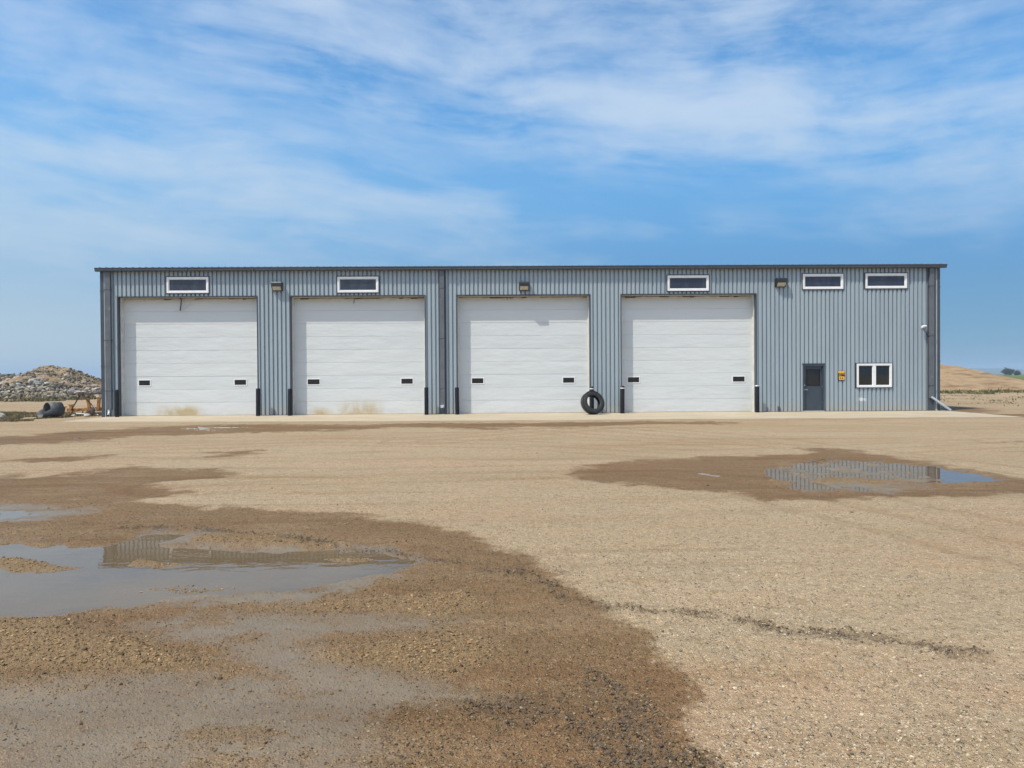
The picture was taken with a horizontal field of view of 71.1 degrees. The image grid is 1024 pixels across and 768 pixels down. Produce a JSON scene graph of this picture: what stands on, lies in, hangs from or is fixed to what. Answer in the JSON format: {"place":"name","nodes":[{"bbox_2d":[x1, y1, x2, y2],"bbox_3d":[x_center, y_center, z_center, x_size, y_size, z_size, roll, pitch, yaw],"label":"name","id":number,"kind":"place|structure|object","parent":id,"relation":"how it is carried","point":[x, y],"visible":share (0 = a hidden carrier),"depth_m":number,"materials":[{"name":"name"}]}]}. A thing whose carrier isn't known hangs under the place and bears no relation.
{"place":"outdoors","nodes":[
{"label":"outdoors","id":0,"kind":"place"},
{"bbox_2d":[0,374,1023,767],"bbox_3d":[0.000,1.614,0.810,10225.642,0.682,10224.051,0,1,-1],"label":"ground","id":1,"kind":"structure","parent":0,"point":[170,468],"depth_m":5.92,"materials":[{"name":"beige gravel"}]},
{"bbox_2d":[0,510,38,520],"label":"puddle water","id":2,"kind":"structure","parent":1,"relation":"on","point":[9,514],"depth_m":9.46,"materials":[{"name":"grey liquid"}]},
{"bbox_2d":[0,392,96,401],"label":"weeds","id":3,"kind":"object","parent":1,"relation":"on","point":[36,399],"visible":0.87,"depth_m":61.11,"materials":[{"name":"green plant"}]},
{"bbox_2d":[36,402,63,417],"bbox_3d":[-21.306,1.203,33.077,0.748,0.748,0.880,0,1,31],"label":"culvert end","id":4,"kind":"object","parent":1,"relation":"on","point":[52,409],"visible":0.89,"depth_m":33.03,"materials":[{"name":"metal"}]},
{"bbox_2d":[0,365,100,398],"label":"rubble pile","id":5,"kind":"object","parent":1,"relation":"on","point":[50,380],"visible":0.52,"depth_m":70.52,"materials":[{"name":"stone"}]},
{"bbox_2d":[0,411,101,421],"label":"weeds","id":6,"kind":"object","parent":1,"relation":"on","point":[12,416],"visible":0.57,"depth_m":33.89,"materials":[{"name":"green plant"}]},
{"bbox_2d":[64,392,101,415],"bbox_3d":[-20.672,0.970,34.830,2.364,1.178,0.879,0,1,-1],"label":"farm implement","id":7,"kind":"object","parent":1,"relation":"on","point":[88,409],"visible":0.72,"depth_m":34.68,"materials":[{"name":"yellow paint"}]},
{"bbox_2d":[0,534,417,611],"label":"puddle water","id":8,"kind":"structure","parent":1,"relation":"on","point":[67,590],"depth_m":6.51,"materials":[{"name":"grey liquid"}]},
{"bbox_2d":[181,427,251,430],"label":"puddle water","id":9,"kind":"structure","parent":1,"relation":"on","point":[202,428],"depth_m":25.96,"materials":[{"name":"grey liquid"}]},
{"bbox_2d":[94,263,951,416],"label":"garage building","id":10,"kind":"structure","parent":1,"relation":"on","point":[185,341],"depth_m":33.92,"materials":[{"name":"paint"}]},
{"bbox_2d":[166,276,209,293],"bbox_3d":[-15.134,-4.616,33.491,2.030,0.830,0.145,0,1,-1],"label":"window","id":11,"kind":"structure","parent":10,"relation":"in","point":[174,284],"depth_m":33.46,"materials":[{"name":"white plastic"}]},
{"bbox_2d":[124,299,256,415],"bbox_3d":[-15.147,-1.264,33.939,6.406,5.553,0.078,0,1,-1],"label":"overhead door","id":12,"kind":"structure","parent":10,"relation":"in","point":[200,358],"depth_m":33.91,"materials":[{"name":"white metal"}]},
{"bbox_2d":[271,282,282,290],"bbox_3d":[-10.946,-4.542,33.388,0.470,0.410,0.260,0,1,-1],"label":"wall light","id":13,"kind":"object","parent":10,"relation":"attached to","point":[276,286],"visible":1,"depth_m":33.30,"materials":[{"name":"brown metal"}]},
{"bbox_2d":[336,276,379,293],"bbox_3d":[-7.209,-4.653,33.592,2.000,0.820,0.145,0,1,-1],"label":"window","id":14,"kind":"structure","parent":10,"relation":"in","point":[344,284],"depth_m":33.55,"materials":[{"name":"white plastic"}]},
{"bbox_2d":[294,298,424,414],"bbox_3d":[-7.218,-1.316,34.040,6.226,5.553,0.078,0,1,-1],"label":"overhead door","id":15,"kind":"structure","parent":10,"relation":"in","point":[365,356],"depth_m":34.02,"materials":[{"name":"white metal"}]},
{"bbox_2d":[459,297,587,413],"bbox_3d":[0.541,-1.367,34.139,6.186,5.553,0.078,0,1,-1],"label":"overhead door","id":16,"kind":"structure","parent":10,"relation":"in","point":[517,354],"depth_m":34.12,"materials":[{"name":"white metal"}]},
{"bbox_2d":[519,281,528,290],"bbox_3d":[0.563,-4.578,33.535,0.470,0.410,0.260,0,1,-1],"label":"wall light","id":17,"kind":"object","parent":10,"relation":"attached to","point":[523,285],"visible":1,"depth_m":33.43,"materials":[{"name":"brown metal"}]},
{"bbox_2d":[621,296,751,411],"bbox_3d":[8.330,-1.418,34.238,6.306,5.553,0.078,0,1,-1],"label":"overhead door","id":18,"kind":"structure","parent":10,"relation":"in","point":[680,354],"depth_m":34.22,"materials":[{"name":"white metal"}]},
{"bbox_2d":[666,274,709,291],"bbox_3d":[8.289,-4.750,33.790,2.040,0.810,0.145,0,1,-1],"label":"window","id":19,"kind":"structure","parent":10,"relation":"in","point":[682,282],"depth_m":33.75,"materials":[{"name":"white plastic"}]},
{"bbox_2d":[775,278,786,286],"bbox_3d":[12.651,-4.767,33.688,0.470,0.410,0.260,0,1,-1],"label":"wall light","id":20,"kind":"object","parent":10,"relation":"attached to","point":[780,282],"visible":1,"depth_m":33.60,"materials":[{"name":"brown metal"}]},
{"bbox_2d":[804,366,821,410],"bbox_3d":[14.271,0.207,33.962,0.916,2.117,0.105,0,1,-1],"label":"door","id":21,"kind":"structure","parent":10,"relation":"in","point":[812,374],"depth_m":33.98,"materials":[{"name":"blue metal"}]},
{"bbox_2d":[802,273,843,289],"bbox_3d":[14.673,-4.837,33.871,2.010,0.800,0.145,0,1,-1],"label":"window","id":22,"kind":"structure","parent":10,"relation":"in","point":[810,281],"depth_m":33.83,"materials":[{"name":"white plastic"}]},
{"bbox_2d":[838,371,844,381],"bbox_3d":[15.567,-0.370,33.882,0.330,0.515,0.028,0,1,-1],"label":"warning sign","id":23,"kind":"object","parent":10,"relation":"attached to","point":[841,375],"visible":1,"depth_m":33.87,"materials":[{"name":"yellow metal"}]},
{"bbox_2d":[855,363,892,387],"bbox_3d":[17.127,-0.408,33.942,1.740,1.190,0.155,0,1,-1],"label":"window","id":24,"kind":"structure","parent":10,"relation":"in","point":[867,375],"depth_m":33.91,"materials":[{"name":"white plastic"}]},
{"bbox_2d":[864,272,907,289],"bbox_3d":[17.673,-4.871,33.909,2.070,0.790,0.145,0,1,-1],"label":"window","id":25,"kind":"structure","parent":10,"relation":"in","point":[885,280],"depth_m":33.87,"materials":[{"name":"white plastic"}]},
{"bbox_2d":[62,410,1018,421],"bbox_3d":[0.883,1.484,31.507,39.350,0.146,5.648,0,1,-1],"label":"concrete apron","id":26,"kind":"object","parent":1,"relation":"on","point":[563,416],"visible":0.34,"depth_m":30.99,"materials":[{"name":"beige concrete"}]},
{"bbox_2d":[115,390,118,416],"bbox_3d":[-18.218,0.949,33.062,0.182,1.390,0.182,0,0,-1],"label":"bollard","id":27,"kind":"object","parent":26,"relation":"on","point":[116,403],"visible":0.88,"depth_m":32.99,"materials":[{"name":"black metal"}]},
{"bbox_2d":[256,388,259,415],"bbox_3d":[-11.742,0.896,33.142,0.192,1.410,0.192,0,1,-1],"label":"bollard","id":28,"kind":"object","parent":26,"relation":"on","point":[257,401],"visible":0.91,"depth_m":33.06,"materials":[{"name":"black metal"}]},
{"bbox_2d":[288,388,291,415],"bbox_3d":[-10.272,0.896,33.163,0.192,1.390,0.192,0,0,-1],"label":"bollard","id":29,"kind":"object","parent":26,"relation":"on","point":[289,401],"visible":0.88,"depth_m":33.08,"materials":[{"name":"black metal"}]},
{"bbox_2d":[424,387,428,414],"bbox_3d":[-3.968,0.845,33.242,0.192,1.410,0.192,0,1,-1],"label":"bollard","id":30,"kind":"object","parent":26,"relation":"on","point":[426,406],"visible":0.88,"depth_m":33.16,"materials":[{"name":"black metal"}]},
{"bbox_2d":[455,387,458,414],"bbox_3d":[-2.546,0.841,33.260,0.192,1.400,0.192,-1,1,-1],"label":"bollard","id":31,"kind":"object","parent":26,"relation":"on","point":[456,400],"visible":0.9,"depth_m":33.18,"materials":[{"name":"black metal"}]},
{"bbox_2d":[589,386,593,408],"bbox_3d":[3.716,0.804,33.341,0.207,1.390,0.207,-1,1,-1],"label":"bollard","id":32,"kind":"object","parent":26,"relation":"on","point":[591,398],"visible":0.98,"depth_m":33.26,"materials":[{"name":"black plastic"}]},
{"bbox_2d":[580,391,604,414],"bbox_3d":[3.670,0.852,32.640,1.083,1.109,0.646,-1,1,-21],"label":"tyre","id":33,"kind":"object","parent":26,"relation":"on","point":[586,407],"visible":1,"depth_m":32.52,"materials":[{"name":"black rubber"}]},
{"bbox_2d":[620,386,624,412],"bbox_3d":[5.135,0.785,33.364,0.213,1.410,0.213,0,0,-1],"label":"bollard","id":34,"kind":"object","parent":26,"relation":"on","point":[622,399],"visible":0.96,"depth_m":33.27,"materials":[{"name":"black plastic"}]},
{"bbox_2d":[755,385,759,412],"bbox_3d":[11.440,0.749,33.443,0.230,1.400,0.230,0,0,-1],"label":"bollard","id":35,"kind":"object","parent":26,"relation":"on","point":[757,407],"visible":0.91,"depth_m":33.36,"materials":[{"name":"black metal"}]},
{"bbox_2d":[111,525,997,767],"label":"mud clods","id":36,"kind":"object","parent":1,"relation":"on","point":[624,728],"visible":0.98,"depth_m":3.70,"materials":[{"name":"brown soil"}]},
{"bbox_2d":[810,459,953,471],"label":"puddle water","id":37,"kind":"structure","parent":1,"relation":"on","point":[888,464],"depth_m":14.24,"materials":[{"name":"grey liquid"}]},
{"bbox_2d":[940,364,1023,390],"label":"hill","id":38,"kind":"structure","parent":1,"relation":"on","point":[952,378],"depth_m":76.09,"materials":[{"name":"beige soil"}]},
{"bbox_2d":[1001,368,1012,374],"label":"tree","id":39,"kind":"object","parent":1,"relation":"on","point":[1005,371],"visible":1,"depth_m":538.08,"materials":[{"name":"green plant"}]},
{"bbox_2d":[0,0,1023,377],"label":"sky","id":40,"kind":"structure","parent":0,"point":[134,133],"materials":[{"name":"blue"}]},
{"bbox_2d":[940,386,1023,393],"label":"grass","id":41,"kind":"structure","parent":0,"point":[987,391],"depth_m":66.02,"materials":[{"name":"green plant"}]},
{"bbox_2d":[940,393,1023,407],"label":"grass","id":42,"kind":"structure","parent":0,"point":[1018,398],"depth_m":48.09,"materials":[{"name":"green plant"}]},
{"bbox_2d":[968,368,1023,373],"bbox_3d":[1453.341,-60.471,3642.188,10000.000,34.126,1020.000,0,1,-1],"label":"hills","id":43,"kind":"structure","parent":0,"point":[994,370],"depth_m":3370.60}
]}

